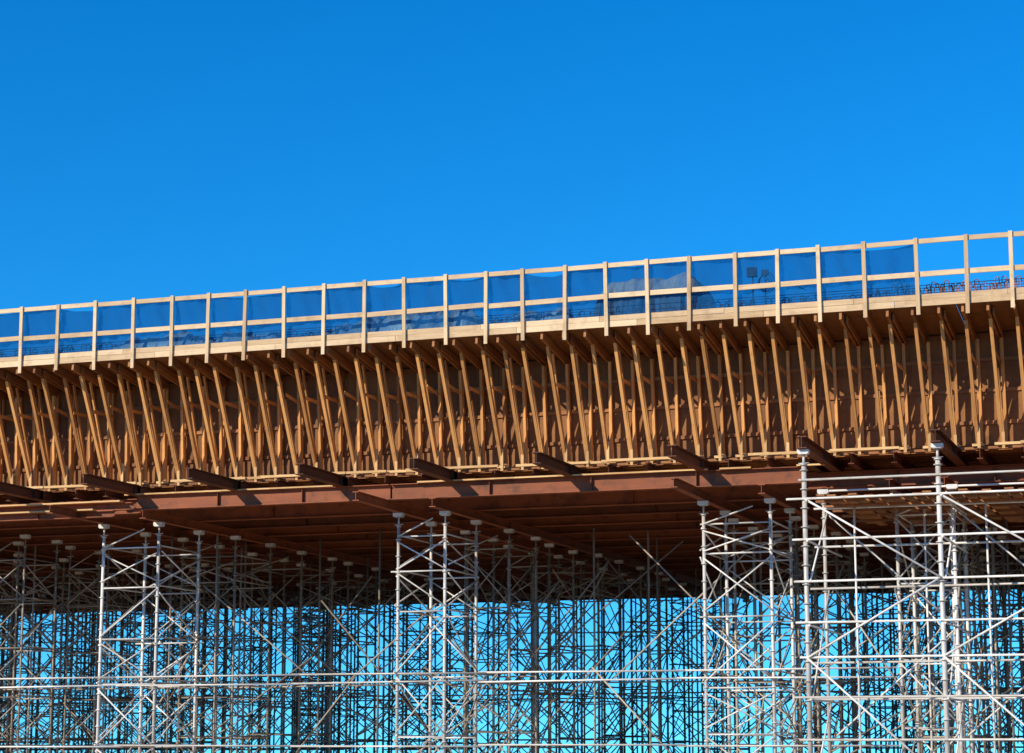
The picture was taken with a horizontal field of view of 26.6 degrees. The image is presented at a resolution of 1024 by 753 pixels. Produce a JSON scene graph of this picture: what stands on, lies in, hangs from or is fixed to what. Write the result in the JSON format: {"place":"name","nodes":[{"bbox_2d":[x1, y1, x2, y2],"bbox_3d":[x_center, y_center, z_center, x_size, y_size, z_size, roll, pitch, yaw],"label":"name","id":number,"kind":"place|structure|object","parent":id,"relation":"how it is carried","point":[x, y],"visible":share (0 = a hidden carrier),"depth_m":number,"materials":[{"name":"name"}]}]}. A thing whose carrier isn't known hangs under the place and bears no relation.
{"place":"outdoors","nodes":[
{"label":"outdoors","id":0,"kind":"place"},
{"bbox_2d":[0,618,10,751],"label":"scaffold tower","id":1,"kind":"structure","parent":0,"point":[8,674],"depth_m":112.85,"materials":[{"name":"grey metal"}]},
{"bbox_2d":[0,575,20,752],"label":"scaffold tower","id":2,"kind":"structure","parent":0,"point":[1,611],"depth_m":86.95,"materials":[{"name":"grey metal"}]},
{"bbox_2d":[0,553,23,748],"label":"scaffold tower","id":3,"kind":"structure","parent":0,"point":[6,674],"depth_m":77.75,"materials":[{"name":"grey metal"}]},
{"bbox_2d":[0,586,32,752],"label":"scaffold tower","id":4,"kind":"structure","parent":0,"point":[29,639],"depth_m":95.41,"materials":[{"name":"grey metal"}]},
{"bbox_2d":[0,534,61,752],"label":"scaffold tower","id":5,"kind":"structure","parent":0,"point":[23,598],"depth_m":72.70,"materials":[{"name":"silver metal"}]},
{"bbox_2d":[0,594,76,752],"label":"scaffold tower","id":6,"kind":"structure","parent":0,"point":[33,670],"depth_m":98.84,"materials":[{"name":"grey metal"}]},
{"bbox_2d":[9,558,101,752],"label":"scaffold tower","id":7,"kind":"structure","parent":0,"point":[62,598],"depth_m":80.74,"materials":[{"name":"grey metal"}]},
{"bbox_2d":[28,607,84,752],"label":"scaffold tower","id":8,"kind":"structure","parent":0,"point":[54,680],"depth_m":107.84,"materials":[{"name":"grey metal"}]},
{"bbox_2d":[52,585,117,752],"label":"scaffold tower","id":9,"kind":"structure","parent":0,"point":[91,671],"depth_m":93.05,"materials":[{"name":"grey metal"}]},
{"bbox_2d":[60,603,132,752],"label":"scaffold tower","id":10,"kind":"structure","parent":0,"point":[91,726],"depth_m":104.73,"materials":[{"name":"grey metal"}]},
{"bbox_2d":[60,544,141,752],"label":"scaffold tower","id":11,"kind":"structure","parent":0,"point":[69,606],"depth_m":75.35,"materials":[{"name":"silver metal"}]},
{"bbox_2d":[72,570,159,752],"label":"scaffold tower","id":12,"kind":"structure","parent":0,"point":[79,573],"depth_m":85.85,"materials":[{"name":"grey metal"}]},
{"bbox_2d":[120,595,177,752],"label":"scaffold tower","id":13,"kind":"structure","parent":0,"point":[124,671],"depth_m":99.14,"materials":[{"name":"grey metal"}]},
{"bbox_2d":[94,522,204,752],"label":"scaffold tower","id":14,"kind":"structure","parent":0,"point":[142,601],"depth_m":68.42,"materials":[{"name":"silver metal"}]},
{"bbox_2d":[118,608,183,752],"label":"scaffold tower","id":15,"kind":"structure","parent":0,"point":[148,667],"depth_m":108.86,"materials":[{"name":"grey metal"}]},
{"bbox_2d":[149,609,200,752],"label":"scaffold tower","id":16,"kind":"structure","parent":0,"point":[178,610],"depth_m":108.28,"materials":[{"name":"grey metal"}]},
{"bbox_2d":[138,580,214,752],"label":"scaffold tower","id":17,"kind":"structure","parent":0,"point":[184,669],"depth_m":91.18,"materials":[{"name":"grey metal"}]},
{"bbox_2d":[158,563,232,752],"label":"scaffold tower","id":18,"kind":"structure","parent":0,"point":[200,704],"depth_m":82.69,"materials":[{"name":"grey metal"}]},
{"bbox_2d":[176,536,275,752],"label":"scaffold tower","id":19,"kind":"structure","parent":0,"point":[231,737],"depth_m":72.72,"materials":[{"name":"silver metal"}]},
{"bbox_2d":[199,589,275,752],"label":"scaffold tower","id":20,"kind":"structure","parent":0,"point":[271,633],"depth_m":96.48,"materials":[{"name":"grey metal"}]},
{"bbox_2d":[219,604,275,750],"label":"scaffold tower","id":21,"kind":"structure","parent":0,"point":[253,678],"depth_m":104.50,"materials":[{"name":"grey metal"}]},
{"bbox_2d":[256,597,325,752],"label":"scaffold tower","id":22,"kind":"structure","parent":0,"point":[279,614],"depth_m":99.83,"materials":[{"name":"grey metal"}]},
{"bbox_2d":[246,551,336,752],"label":"scaffold tower","id":23,"kind":"structure","parent":0,"point":[301,587],"depth_m":78.02,"materials":[{"name":"grey metal"}]},
{"bbox_2d":[289,598,344,752],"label":"scaffold tower","id":24,"kind":"structure","parent":0,"point":[322,647],"depth_m":100.45,"materials":[{"name":"grey metal"}]},
{"bbox_2d":[292,582,354,752],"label":"scaffold tower","id":25,"kind":"structure","parent":0,"point":[350,663],"depth_m":91.97,"materials":[{"name":"grey metal"}]},
{"bbox_2d":[292,604,356,752],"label":"scaffold tower","id":26,"kind":"structure","parent":0,"point":[355,638],"depth_m":105.74,"materials":[{"name":"grey metal"}]},
{"bbox_2d":[295,562,378,752],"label":"scaffold tower","id":27,"kind":"structure","parent":0,"point":[347,645],"depth_m":82.82,"materials":[{"name":"grey metal"}]},
{"bbox_2d":[354,573,429,752],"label":"scaffold tower","id":28,"kind":"structure","parent":0,"point":[403,616],"depth_m":87.29,"materials":[{"name":"grey metal"}]},
{"bbox_2d":[384,600,438,752],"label":"scaffold tower","id":29,"kind":"structure","parent":0,"point":[419,667],"depth_m":102.02,"materials":[{"name":"grey metal"}]},
{"bbox_2d":[391,511,481,752],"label":"scaffold tower","id":30,"kind":"structure","parent":0,"point":[429,736],"depth_m":65.27,"materials":[{"name":"silver metal"}]},
{"bbox_2d":[404,582,474,752],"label":"scaffold tower","id":31,"kind":"structure","parent":0,"point":[450,584],"depth_m":91.74,"materials":[{"name":"grey metal"}]},
{"bbox_2d":[0,666,899,747],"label":"scaffold runner tubes","id":32,"kind":"object","parent":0,"point":[478,680],"visible":1,"depth_m":63.51},
{"bbox_2d":[446,593,511,752],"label":"scaffold tower","id":33,"kind":"structure","parent":0,"point":[487,654],"depth_m":97.38,"materials":[{"name":"grey metal"}]},
{"bbox_2d":[460,529,540,752],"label":"scaffold tower","id":34,"kind":"structure","parent":0,"point":[493,540],"depth_m":70.52,"materials":[{"name":"silver metal"}]},
{"bbox_2d":[0,0,1023,752],"label":"sky","id":35,"kind":"structure","parent":0,"point":[149,149],"materials":[{"name":"blue"}]},
{"bbox_2d":[496,600,557,752],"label":"scaffold tower","id":36,"kind":"structure","parent":0,"point":[517,656],"depth_m":102.72,"materials":[{"name":"grey metal"}]},
{"bbox_2d":[503,543,580,752],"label":"scaffold tower","id":37,"kind":"structure","parent":0,"point":[549,581],"depth_m":75.61,"materials":[{"name":"silver metal"}]},
{"bbox_2d":[554,554,623,752],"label":"scaffold tower","id":38,"kind":"structure","parent":0,"point":[599,645],"depth_m":79.01,"materials":[{"name":"grey metal"}]},
{"bbox_2d":[599,566,662,752],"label":"scaffold tower","id":39,"kind":"structure","parent":0,"point":[642,664],"depth_m":84.14,"materials":[{"name":"grey metal"}]},
{"bbox_2d":[626,578,686,752],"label":"scaffold tower","id":40,"kind":"structure","parent":0,"point":[683,705],"depth_m":89.37,"materials":[{"name":"grey metal"}]},
{"bbox_2d":[668,587,724,752],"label":"scaffold tower","id":41,"kind":"structure","parent":0,"point":[687,622],"depth_m":94.23,"materials":[{"name":"grey metal"}]},
{"bbox_2d":[697,595,750,752],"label":"scaffold tower","id":42,"kind":"structure","parent":0,"point":[733,661],"depth_m":98.94,"materials":[{"name":"grey metal"}]},
{"bbox_2d":[697,498,798,752],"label":"scaffold tower","id":43,"kind":"structure","parent":0,"point":[791,603],"depth_m":61.99,"materials":[{"name":"silver metal"}]},
{"bbox_2d":[728,516,824,752],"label":"scaffold tower","id":44,"kind":"structure","parent":0,"point":[798,608],"depth_m":66.58,"materials":[{"name":"silver metal"}]},
{"bbox_2d":[773,532,858,752],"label":"scaffold tower","id":45,"kind":"structure","parent":0,"point":[837,616],"depth_m":71.36,"materials":[{"name":"silver metal"}]},
{"bbox_2d":[793,547,871,752],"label":"scaffold tower","id":46,"kind":"structure","parent":0,"point":[867,673],"depth_m":77.28,"materials":[{"name":"grey metal"}]},
{"bbox_2d":[844,559,916,752],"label":"scaffold tower","id":47,"kind":"structure","parent":0,"point":[903,609],"depth_m":80.68,"materials":[{"name":"grey metal"}]},
{"bbox_2d":[860,571,930,752],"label":"scaffold tower","id":48,"kind":"structure","parent":0,"point":[879,707],"depth_m":86.95,"materials":[{"name":"grey metal"}]},
{"bbox_2d":[885,581,950,752],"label":"scaffold tower","id":49,"kind":"structure","parent":0,"point":[935,600],"depth_m":90.92,"materials":[{"name":"grey metal"}]},
{"bbox_2d":[896,591,956,752],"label":"scaffold tower","id":50,"kind":"structure","parent":0,"point":[913,702],"depth_m":97.05,"materials":[{"name":"grey metal"}]},
{"bbox_2d":[890,491,974,752],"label":"scaffold tower","id":51,"kind":"structure","parent":0,"point":[898,594],"depth_m":60.96,"materials":[{"name":"silver metal"}]},
{"bbox_2d":[908,519,987,752],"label":"scaffold tower","id":52,"kind":"structure","parent":0,"point":[980,608],"depth_m":65.63,"materials":[{"name":"silver metal"}]},
{"bbox_2d":[943,527,1012,752],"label":"scaffold tower","id":53,"kind":"structure","parent":0,"point":[1006,642],"depth_m":69.91,"materials":[{"name":"silver metal"}]},
{"bbox_2d":[968,542,1023,752],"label":"scaffold tower","id":54,"kind":"structure","parent":0,"point":[1019,639],"depth_m":73.63,"materials":[{"name":"silver metal"}]},
{"bbox_2d":[980,555,1023,752],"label":"scaffold tower","id":55,"kind":"structure","parent":0,"point":[1022,557],"depth_m":79.74,"materials":[{"name":"grey metal"}]},
{"bbox_2d":[989,568,1023,752],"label":"scaffold tower","id":56,"kind":"structure","parent":0,"point":[1005,664],"depth_m":85.86,"materials":[{"name":"grey metal"}]},
{"label":"ground","id":57,"kind":"structure","parent":0,"visible":0},
{"bbox_2d":[0,518,1023,752],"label":"scaffold bracing tubes","id":58,"kind":"object","parent":57,"relation":"on","point":[594,693],"visible":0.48,"depth_m":75.29},
{"bbox_2d":[0,429,1023,616],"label":"steel falsework","id":59,"kind":"object","parent":58,"relation":"on","point":[343,519],"visible":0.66,"depth_m":70.94,"materials":[{"name":"brown metal"}]},
{"bbox_2d":[0,287,1023,498],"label":"bridge under construction","id":60,"kind":"structure","parent":59,"relation":"on","point":[714,386],"depth_m":63.33,"materials":[{"name":"brown wood"}]},
{"bbox_2d":[111,331,281,349],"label":"plastic sheeting","id":61,"kind":"object","parent":60,"relation":"on","point":[152,342],"visible":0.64,"depth_m":65.88,"materials":[{"name":"blue plastic"}]},
{"bbox_2d":[325,309,483,334],"bbox_3d":[-3.267,-1.481,63.874,5.428,1.090,1.066,-3,-11,19],"label":"plastic sheeting","id":62,"kind":"object","parent":60,"relation":"on","point":[391,322],"visible":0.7,"depth_m":63.48,"materials":[{"name":"blue plastic"}]},
{"bbox_2d":[0,245,914,356],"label":"debris netting","id":63,"kind":"object","parent":60,"relation":"on","point":[426,318],"visible":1,"depth_m":62.52,"materials":[{"name":"blue fabric"}]},
{"bbox_2d":[0,230,1023,372],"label":"timber guardrail","id":64,"kind":"object","parent":60,"relation":"on","point":[966,270],"visible":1,"depth_m":61.87,"materials":[{"name":"brown wood"}]},
{"bbox_2d":[0,275,1023,357],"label":"reinforcement bars","id":65,"kind":"object","parent":60,"relation":"on","point":[805,299],"visible":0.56,"depth_m":60.50,"materials":[{"name":"metal"}]},
{"bbox_2d":[508,306,573,322],"bbox_3d":[0.842,-1.586,62.444,2.357,0.801,1.051,-3,-11,19],"label":"plastic sheeting","id":66,"kind":"object","parent":60,"relation":"on","point":[530,315],"visible":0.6,"depth_m":62.19,"materials":[{"name":"blue plastic"}]},
{"bbox_2d":[593,272,714,316],"bbox_3d":[4.200,-1.982,62.935,3.273,1.752,2.460,-3,-11,19],"label":"covered material stack","id":67,"kind":"object","parent":60,"relation":"on","point":[629,286],"visible":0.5,"depth_m":62.03,"materials":[{"name":"blue plastic"}]},
{"bbox_2d":[747,267,805,305],"bbox_3d":[7.312,-2.363,59.773,1.655,1.410,0.150,-3,-11,19],"label":"control box with cable","id":68,"kind":"object","parent":60,"relation":"on","point":[752,273],"visible":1,"depth_m":59.97,"materials":[{"name":"grey metal"}]},
{"bbox_2d":[786,443,1023,752],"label":"access scaffold","id":69,"kind":"object","parent":57,"relation":"on","point":[1005,505],"visible":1,"depth_m":57.04,"materials":[{"name":"silver metal"}]}
]}

